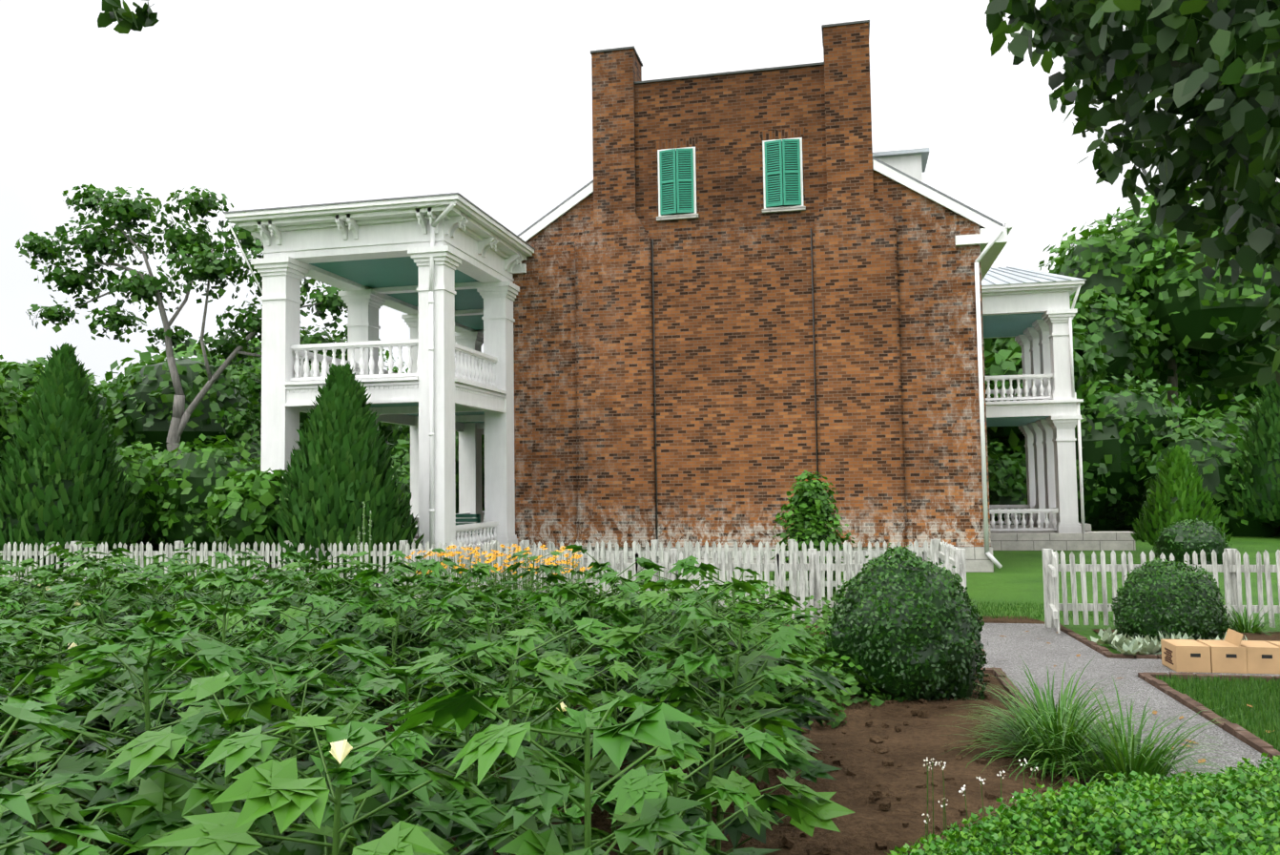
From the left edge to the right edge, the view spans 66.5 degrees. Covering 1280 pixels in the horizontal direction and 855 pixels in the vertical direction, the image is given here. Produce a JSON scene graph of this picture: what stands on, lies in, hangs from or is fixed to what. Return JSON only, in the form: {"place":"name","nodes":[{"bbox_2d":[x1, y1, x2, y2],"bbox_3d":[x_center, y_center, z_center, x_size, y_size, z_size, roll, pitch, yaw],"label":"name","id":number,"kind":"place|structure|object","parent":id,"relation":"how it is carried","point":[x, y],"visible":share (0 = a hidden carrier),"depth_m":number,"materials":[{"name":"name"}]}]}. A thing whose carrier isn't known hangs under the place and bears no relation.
{"place":"outdoors","nodes":[
{"label":"outdoors","id":0,"kind":"place"},
{"bbox_2d":[357,500,371,573],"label":"mullein stalks","id":1,"kind":"object","parent":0,"point":[369,558],"visible":0.52,"depth_m":17.61,"materials":[{"name":"green plant"}]},
{"bbox_2d":[0,529,1279,748],"bbox_3d":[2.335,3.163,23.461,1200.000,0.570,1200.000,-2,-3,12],"label":"lawn","id":2,"kind":"structure","parent":0,"point":[1017,577],"depth_m":19.69,"materials":[{"name":"green plant"}]},
{"bbox_2d":[0,375,32,472],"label":"tree","id":3,"kind":"object","parent":2,"relation":"on","point":[10,407],"visible":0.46,"depth_m":33.41,"materials":[{"name":"green plant"}]},
{"bbox_2d":[0,354,115,404],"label":"tree","id":4,"kind":"object","parent":2,"relation":"on","point":[23,374],"visible":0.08,"depth_m":49.33,"materials":[{"name":"green plant"}]},
{"bbox_2d":[0,342,145,568],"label":"arborvitae","id":5,"kind":"object","parent":2,"relation":"on","point":[61,485],"visible":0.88,"depth_m":24.45,"materials":[{"name":"green plant"}]},
{"bbox_2d":[93,362,139,398],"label":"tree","id":6,"kind":"object","parent":2,"relation":"on","point":[119,384],"depth_m":84.39,"materials":[{"name":"green plant"}]},
{"bbox_2d":[14,183,380,455],"bbox_3d":[-17.556,-2.429,39.007,14.421,14.631,5.764,-2,-3,12],"label":"tree","id":7,"kind":"object","parent":2,"relation":"on","point":[126,212],"depth_m":38.76,"materials":[{"name":"green plant"}]},
{"bbox_2d":[0,433,410,550],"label":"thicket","id":8,"kind":"object","parent":2,"relation":"on","point":[170,489],"visible":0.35,"depth_m":33.46,"materials":[{"name":"green plant"}]},
{"bbox_2d":[119,333,304,392],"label":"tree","id":9,"kind":"object","parent":2,"relation":"on","point":[199,356],"depth_m":66.77,"materials":[{"name":"green plant"}]},
{"bbox_2d":[0,337,484,518],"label":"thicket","id":10,"kind":"object","parent":2,"relation":"on","point":[139,408],"visible":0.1,"depth_m":44.47,"materials":[{"name":"green plant"}]},
{"bbox_2d":[204,467,298,567],"bbox_3d":[-7.388,2.139,19.744,2.421,2.656,2.618,-2,-3,12],"label":"bush","id":11,"kind":"object","parent":2,"relation":"on","point":[240,506],"depth_m":19.00,"materials":[{"name":"green plant"}]},
{"bbox_2d":[218,332,410,457],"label":"tree","id":12,"kind":"object","parent":2,"relation":"on","point":[387,428],"visible":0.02,"depth_m":56.50,"materials":[{"name":"green plant"}]},
{"bbox_2d":[258,362,424,587],"bbox_3d":[-6.113,1.018,20.057,3.365,4.717,3.498,-2,-3,12],"label":"arborvitae","id":13,"kind":"object","parent":2,"relation":"on","point":[340,471],"depth_m":19.17,"materials":[{"name":"green plant"}]},
{"bbox_2d":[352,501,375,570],"bbox_3d":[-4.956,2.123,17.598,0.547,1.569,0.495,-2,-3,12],"label":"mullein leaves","id":14,"kind":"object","parent":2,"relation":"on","point":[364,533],"visible":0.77,"depth_m":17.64,"materials":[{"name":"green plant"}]},
{"bbox_2d":[223,192,535,584],"bbox_3d":[-3.827,-0.058,32.090,5.460,8.170,23.860,-2,-3,12],"label":"porch","id":15,"kind":"object","parent":2,"relation":"on","point":[437,269],"visible":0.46,"depth_m":21.51,"materials":[{"name":"white wood"}]},
{"bbox_2d":[455,514,480,536],"bbox_3d":[-4.618,2.546,23.801,1.400,0.850,0.460,-2,-3,12],"label":"gallery bench","id":16,"kind":"object","parent":15,"relation":"on","point":[478,519],"visible":0.12,"depth_m":23.90,"materials":[{"name":"green wood"}]},
{"bbox_2d":[385,423,410,465],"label":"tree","id":17,"kind":"object","parent":2,"relation":"on","point":[396,444],"depth_m":97.30,"materials":[{"name":"green plant"}]},
{"bbox_2d":[410,539,499,598],"bbox_3d":[-2.968,2.438,16.093,0.160,1.083,3.410,-2,-3,12],"label":"fence","id":18,"kind":"object","parent":2,"relation":"on","point":[494,545],"visible":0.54,"depth_m":16.33,"materials":[{"name":"paint"}]},
{"bbox_2d":[0,538,940,597],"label":"fence","id":19,"kind":"object","parent":2,"relation":"on","point":[404,548],"visible":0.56,"depth_m":17.61,"materials":[{"name":"paint"}]},
{"bbox_2d":[455,431,484,472],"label":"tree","id":20,"kind":"object","parent":2,"relation":"on","point":[483,449],"depth_m":47.47,"materials":[{"name":"green plant"}]},
{"bbox_2d":[405,543,592,629],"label":"yellow flowers","id":21,"kind":"object","parent":2,"relation":"on","point":[496,565],"depth_m":12.71,"materials":[{"name":"yellow plant"}]},
{"bbox_2d":[416,548,966,624],"bbox_3d":[0.473,2.218,13.685,7.830,1.022,0.160,-2,-3,12],"label":"fence","id":22,"kind":"object","parent":2,"relation":"on","point":[814,567],"visible":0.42,"depth_m":13.36,"materials":[{"name":"paint"}]},
{"bbox_2d":[512,147,1012,568],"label":"house roof","id":23,"kind":"structure","parent":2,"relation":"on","point":[906,168],"depth_m":22.86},
{"bbox_2d":[770,470,855,595],"bbox_3d":[3.121,2.089,17.646,1.515,2.643,1.479,-2,-3,12],"label":"wall foot shrub","id":24,"kind":"object","parent":2,"relation":"on","point":[813,518],"visible":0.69,"depth_m":17.41,"materials":[{"name":"green plant"}]},
{"bbox_2d":[420,622,1279,794],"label":"garden edging","id":25,"kind":"object","parent":2,"relation":"on","point":[1247,736],"visible":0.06,"depth_m":8.47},
{"bbox_2d":[978,616,1044,623],"bbox_3d":[4.957,2.662,13.546,1.280,0.017,0.900,-2,-3,12],"label":"edging","id":26,"kind":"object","parent":2,"relation":"on","point":[1001,619],"visible":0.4,"depth_m":13.40,"materials":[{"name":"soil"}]},
{"bbox_2d":[983,317,1111,455],"bbox_3d":[15.365,-0.748,42.026,9.838,10.536,10.974,-2,-3,12],"label":"tree","id":27,"kind":"object","parent":2,"relation":"on","point":[1002,356],"visible":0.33,"depth_m":39.88,"materials":[{"name":"green plant"}]},
{"bbox_2d":[981,266,1135,550],"bbox_3d":[12.320,-0.621,31.640,5.020,8.759,6.212,-2,-3,12],"label":"porch","id":28,"kind":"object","parent":2,"relation":"on","point":[1032,312],"depth_m":29.11,"materials":[{"name":"white paint"}]},
{"bbox_2d":[1069,289,1162,407],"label":"tree","id":29,"kind":"object","parent":2,"relation":"on","point":[1113,329],"visible":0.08,"depth_m":46.60,"materials":[{"name":"green plant"}]},
{"bbox_2d":[987,372,1254,531],"bbox_3d":[17.192,1.541,38.022,12.730,7.219,8.792,-2,-3,12],"label":"thicket","id":30,"kind":"object","parent":2,"relation":"on","point":[1128,434],"visible":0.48,"depth_m":36.52,"materials":[{"name":"green plant"}]},
{"bbox_2d":[1038,185,1279,439],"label":"tree","id":31,"kind":"object","parent":2,"relation":"on","point":[1212,336],"depth_m":50.08,"materials":[{"name":"green plant"}]},
{"bbox_2d":[1041,548,1279,630],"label":"fence","id":32,"kind":"object","parent":2,"relation":"on","point":[1231,567],"visible":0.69,"depth_m":12.39,"materials":[{"name":"paint"}]},
{"bbox_2d":[1047,549,1060,633],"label":"gate","id":33,"kind":"structure","parent":32,"relation":"attached to","point":[1054,609],"depth_m":11.87,"materials":[{"name":"paint"}]},
{"bbox_2d":[1080,392,1264,441],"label":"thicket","id":34,"kind":"object","parent":2,"relation":"on","point":[1241,418],"visible":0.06,"depth_m":42.78,"materials":[{"name":"green plant"}]},
{"bbox_2d":[1130,444,1232,545],"bbox_3d":[14.250,1.976,25.889,2.407,3.062,2.359,-2,-3,12],"label":"cedar","id":35,"kind":"object","parent":2,"relation":"on","point":[1178,491],"visible":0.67,"depth_m":25.47,"materials":[{"name":"green plant"}]},
{"bbox_2d":[1092,434,1279,536],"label":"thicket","id":36,"kind":"object","parent":2,"relation":"on","point":[1237,523],"visible":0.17,"depth_m":33.58,"materials":[{"name":"green plant"}]},
{"bbox_2d":[1151,516,1232,564],"bbox_3d":[13.134,2.710,23.188,1.684,1.132,1.672,-2,-3,12],"label":"boxwood","id":37,"kind":"object","parent":2,"relation":"on","point":[1179,540],"visible":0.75,"depth_m":22.75,"materials":[{"name":"green plant"}]},
{"bbox_2d":[1143,377,1265,427],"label":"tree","id":38,"kind":"object","parent":2,"relation":"on","point":[1218,403],"visible":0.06,"depth_m":73.49,"materials":[{"name":"green plant"}]},
{"bbox_2d":[1220,362,1279,527],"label":"cedar","id":39,"kind":"object","parent":2,"relation":"on","point":[1260,500],"visible":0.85,"depth_m":32.62,"materials":[{"name":"green plant"}]},
{"bbox_2d":[1240,382,1267,421],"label":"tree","id":40,"kind":"object","parent":2,"relation":"on","point":[1253,392],"visible":0.02,"depth_m":76.11,"materials":[{"name":"green plant"}]},
{"bbox_2d":[0,0,1279,385],"label":"sky","id":41,"kind":"structure","parent":0,"point":[258,104],"materials":[{"name":"white"}]},
{"bbox_2d":[1,619,1279,854],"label":"garden soil","id":42,"kind":"structure","parent":0,"point":[866,824],"depth_m":5.71,"materials":[{"name":"brown soil"}]},
{"bbox_2d":[0,540,855,854],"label":"leafy plants","id":43,"kind":"object","parent":42,"relation":"on","point":[164,814],"depth_m":3.78,"materials":[{"name":"green plant"}]},
{"bbox_2d":[3,572,885,727],"bbox_3d":[-5.569,2.288,11.718,18.020,0.726,6.338,-2,-3,12],"label":"crop foliage","id":44,"kind":"object","parent":42,"relation":"on","point":[821,694],"visible":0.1,"depth_m":8.02,"materials":[{"name":"green plant"}]},
{"bbox_2d":[820,542,989,701],"bbox_3d":[2.233,1.652,8.350,1.410,1.318,1.447,-2,-3,12],"label":"boxwood","id":45,"kind":"object","parent":42,"relation":"on","point":[905,621],"visible":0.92,"depth_m":7.89,"materials":[{"name":"green plant"}]},
{"bbox_2d":[921,757,1038,841],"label":"white flowers","id":46,"kind":"object","parent":42,"relation":"on","point":[964,797],"depth_m":4.47,"materials":[{"name":"white plant"}]},
{"bbox_2d":[883,751,1279,854],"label":"boxwood hedge","id":47,"kind":"object","parent":42,"relation":"on","point":[1231,811],"visible":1,"depth_m":2.83,"materials":[{"name":"green plant"}]},
{"bbox_2d":[935,601,1279,794],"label":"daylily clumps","id":48,"kind":"object","parent":42,"relation":"on","point":[1050,736],"visible":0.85,"depth_m":5.85,"materials":[{"name":"green plant"}]},
{"bbox_2d":[1090,626,1247,655],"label":"white flowers","id":49,"kind":"object","parent":42,"relation":"on","point":[1142,645],"visible":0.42,"depth_m":10.50,"materials":[{"name":"green plant"}]},
{"bbox_2d":[1107,557,1234,641],"bbox_3d":[6.197,2.001,11.410,1.342,0.977,1.225,-2,-3,12],"label":"boxwood","id":50,"kind":"object","parent":42,"relation":"on","point":[1155,597],"visible":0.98,"depth_m":11.06,"materials":[{"name":"green plant"}]},
{"bbox_2d":[97,0,1279,386],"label":"tree branches","id":51,"kind":"object","parent":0,"point":[1204,65],"depth_m":6.02,"materials":[{"name":"green plant"}]},
{"bbox_2d":[513,20,993,572],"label":"brick wall","id":52,"kind":"structure","parent":0,"point":[729,363],"depth_m":23.73,"materials":[{"name":"brown brick"}]},
{"bbox_2d":[653,127,805,221],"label":"house attic windows","id":53,"kind":"structure","parent":52,"relation":"in","point":[782,174],"depth_m":23.83,"materials":[{"name":"green wood"}]},
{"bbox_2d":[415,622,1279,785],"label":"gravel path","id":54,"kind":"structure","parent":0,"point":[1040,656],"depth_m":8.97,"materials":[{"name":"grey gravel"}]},
{"bbox_2d":[1000,630,1274,774],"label":"dry leaves","id":55,"kind":"object","parent":54,"relation":"on","point":[1182,716],"visible":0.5,"depth_m":7.38,"materials":[{"name":"brown plant"}]},
{"bbox_2d":[1160,639,1211,672],"bbox_3d":[5.316,2.222,9.514,0.311,0.250,0.427,-2,-3,12],"label":"cardboard box","id":56,"kind":"object","parent":54,"relation":"on","point":[1189,655],"visible":0.98,"depth_m":9.33,"materials":[{"name":"brown cardboard"}]},
{"bbox_2d":[1196,639,1247,673],"bbox_3d":[5.627,2.214,9.448,0.306,0.250,0.426,-2,-3,12],"label":"cardboard box","id":57,"kind":"object","parent":54,"relation":"on","point":[1227,656],"visible":0.83,"depth_m":9.25,"materials":[{"name":"brown cardboard"}]},
{"bbox_2d":[1224,627,1279,674],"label":"cardboard box","id":58,"kind":"object","parent":54,"relation":"on","point":[1263,656],"visible":0.81,"depth_m":9.21,"materials":[{"name":"brown cardboard"}]},
{"bbox_2d":[1266,640,1279,646],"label":"cardboard box","id":59,"kind":"object","parent":54,"relation":"on","point":[1276,643],"visible":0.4,"depth_m":9.45,"materials":[{"name":"brown cardboard"}]},
{"bbox_2d":[930,538,957,575],"bbox_3d":[4.566,2.248,14.562,0.160,1.063,3.236,-2,-3,12],"label":"fence return","id":60,"kind":"object","parent":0,"point":[950,548],"visible":0.27,"depth_m":15.14,"materials":[{"name":"white wood"}]},
{"bbox_2d":[967,599,1279,751],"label":"lawn grass","id":61,"kind":"structure","parent":0,"point":[1219,689],"depth_m":8.20,"materials":[{"name":"green plant"}]}
]}

